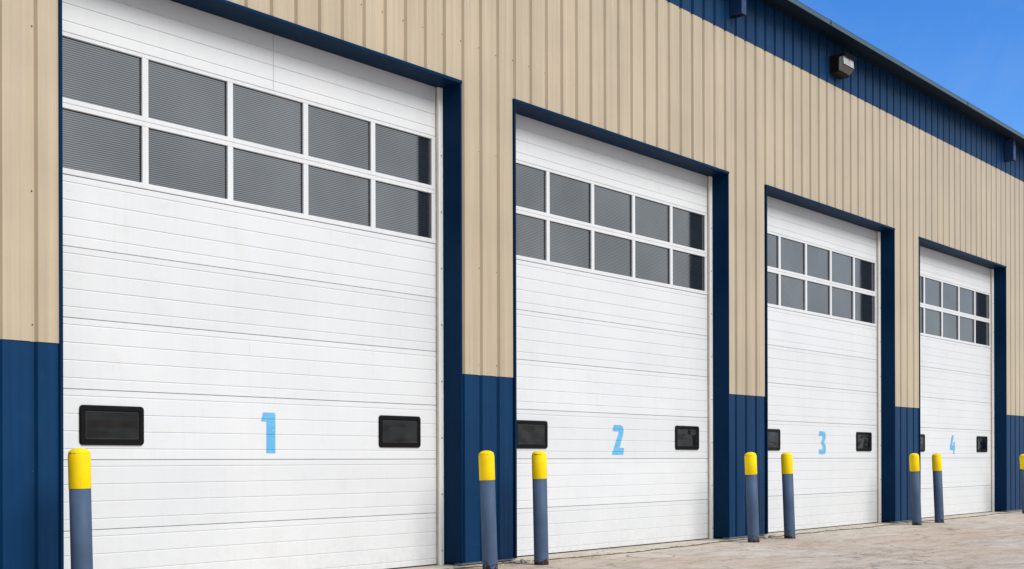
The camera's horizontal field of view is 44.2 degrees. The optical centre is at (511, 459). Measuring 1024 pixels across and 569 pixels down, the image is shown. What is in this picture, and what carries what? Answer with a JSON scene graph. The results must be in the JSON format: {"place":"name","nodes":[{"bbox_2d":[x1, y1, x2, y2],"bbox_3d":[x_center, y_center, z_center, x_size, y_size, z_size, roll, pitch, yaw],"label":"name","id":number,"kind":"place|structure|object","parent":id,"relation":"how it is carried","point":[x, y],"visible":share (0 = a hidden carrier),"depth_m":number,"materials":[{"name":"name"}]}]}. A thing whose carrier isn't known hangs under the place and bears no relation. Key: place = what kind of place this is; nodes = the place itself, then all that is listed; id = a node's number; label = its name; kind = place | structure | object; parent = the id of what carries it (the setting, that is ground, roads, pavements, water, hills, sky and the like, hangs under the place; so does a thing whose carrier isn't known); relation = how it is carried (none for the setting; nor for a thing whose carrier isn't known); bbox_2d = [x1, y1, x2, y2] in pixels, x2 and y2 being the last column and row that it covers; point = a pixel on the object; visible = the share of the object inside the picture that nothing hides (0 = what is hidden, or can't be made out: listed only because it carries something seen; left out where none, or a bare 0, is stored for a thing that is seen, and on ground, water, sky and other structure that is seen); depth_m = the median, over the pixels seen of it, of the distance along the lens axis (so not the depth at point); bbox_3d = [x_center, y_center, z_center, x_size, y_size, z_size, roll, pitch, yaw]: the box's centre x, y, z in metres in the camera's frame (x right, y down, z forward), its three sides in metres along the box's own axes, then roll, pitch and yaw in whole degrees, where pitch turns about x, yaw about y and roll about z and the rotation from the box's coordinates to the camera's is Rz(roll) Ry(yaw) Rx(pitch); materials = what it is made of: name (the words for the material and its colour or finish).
{"place":"outdoors","nodes":[
{"label":"outdoors","id":0,"kind":"place"},
{"bbox_2d":[466,512,1023,568],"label":"ground","id":1,"kind":"structure","parent":0,"point":[994,541],"depth_m":16.36,"materials":[{"name":"concrete"}]},
{"bbox_2d":[68,448,92,568],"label":"bollard","id":2,"kind":"object","parent":1,"relation":"on","point":[80,501],"visible":1,"depth_m":9.94,"materials":[{"name":"metal"}]},
{"bbox_2d":[478,450,497,568],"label":"bollard","id":3,"kind":"object","parent":1,"relation":"on","point":[488,507],"visible":1,"depth_m":13.74,"materials":[{"name":"metal"}]},
{"bbox_2d":[0,0,1023,568],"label":"warehouse","id":4,"kind":"structure","parent":1,"relation":"on","point":[322,284],"depth_m":14.44,"materials":[{"name":"beige metal"}]},
{"bbox_2d":[62,0,437,568],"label":"overhead door","id":5,"kind":"structure","parent":4,"relation":"in","point":[249,213],"depth_m":12.21,"materials":[{"name":"white paint"}]},
{"bbox_2d":[516,114,708,556],"bbox_3d":[1.362,-1.525,16.970,0.070,5.460,4.879,0,0,40],"label":"overhead door","id":6,"kind":"structure","parent":4,"relation":"in","point":[612,242],"depth_m":16.89,"materials":[{"name":"white paint"}]},
{"bbox_2d":[767,196,877,532],"bbox_3d":[5.258,-1.536,21.633,0.070,5.460,4.796,0,0,40],"label":"overhead door","id":7,"kind":"structure","parent":4,"relation":"in","point":[822,270],"depth_m":21.73,"materials":[{"name":"white paint"}]},
{"bbox_2d":[830,52,856,78],"bbox_3d":[5.616,-6.671,21.348,0.293,0.297,0.444,0,0,40],"label":"wall lamp","id":8,"kind":"object","parent":4,"relation":"attached to","point":[841,65],"visible":1,"depth_m":21.25,"materials":[{"name":"grey metal"}]},
{"bbox_2d":[920,246,991,517],"bbox_3d":[9.141,-1.548,26.280,0.070,5.460,4.816,0,0,40],"label":"overhead door","id":9,"kind":"structure","parent":4,"relation":"in","point":[956,293],"depth_m":26.51,"materials":[{"name":"white paint"}]},
{"bbox_2d":[532,451,548,564],"bbox_3d":[0.326,0.602,14.507,0.174,1.413,0.174,0,2,40],"label":"bollard","id":10,"kind":"object","parent":1,"relation":"on","point":[540,505],"visible":0.98,"depth_m":14.44,"materials":[{"name":"metal"}]},
{"bbox_2d":[627,554,674,557],"bbox_3d":[1.730,1.210,15.733,0.610,0.027,0.610,0,0,40],"label":"utility cover","id":11,"kind":"object","parent":1,"relation":"on","point":[650,556],"visible":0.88,"depth_m":15.63,"materials":[{"name":"grey metal"}]},
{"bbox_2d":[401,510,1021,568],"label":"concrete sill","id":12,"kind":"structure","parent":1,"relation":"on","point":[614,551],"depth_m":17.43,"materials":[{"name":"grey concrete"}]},
{"bbox_2d":[744,452,759,542],"bbox_3d":[3.486,0.594,18.288,0.174,1.413,0.174,0,4,40],"label":"bollard","id":13,"kind":"object","parent":1,"relation":"on","point":[750,458],"visible":0.94,"depth_m":18.22,"materials":[{"name":"metal"}]},
{"bbox_2d":[781,452,795,538],"bbox_3d":[4.199,0.592,19.142,0.174,1.413,0.174,0,4,40],"label":"bollard","id":14,"kind":"object","parent":1,"relation":"on","point":[788,492],"visible":0.94,"depth_m":19.07,"materials":[{"name":"metal"}]},
{"bbox_2d":[909,453,921,524],"bbox_3d":[7.334,0.584,22.893,0.174,1.413,0.174,0,6,40],"label":"bollard","id":15,"kind":"object","parent":1,"relation":"on","point":[914,465],"visible":0.93,"depth_m":22.82,"materials":[{"name":"metal"}]},
{"bbox_2d":[932,453,943,522],"bbox_3d":[8.023,0.582,23.717,0.174,1.413,0.174,0,6,40],"label":"bollard","id":16,"kind":"object","parent":1,"relation":"on","point":[937,486],"visible":0.94,"depth_m":23.65,"materials":[{"name":"metal"}]},
{"bbox_2d":[1020,454,1023,513],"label":"bollard","id":17,"kind":"object","parent":1,"relation":"on","point":[1022,472],"visible":0.97,"depth_m":27.48,"materials":[{"name":"metal"}]},
{"bbox_2d":[798,0,1023,134],"label":"sky","id":18,"kind":"structure","parent":0,"point":[973,49],"materials":[{"name":"blue"}]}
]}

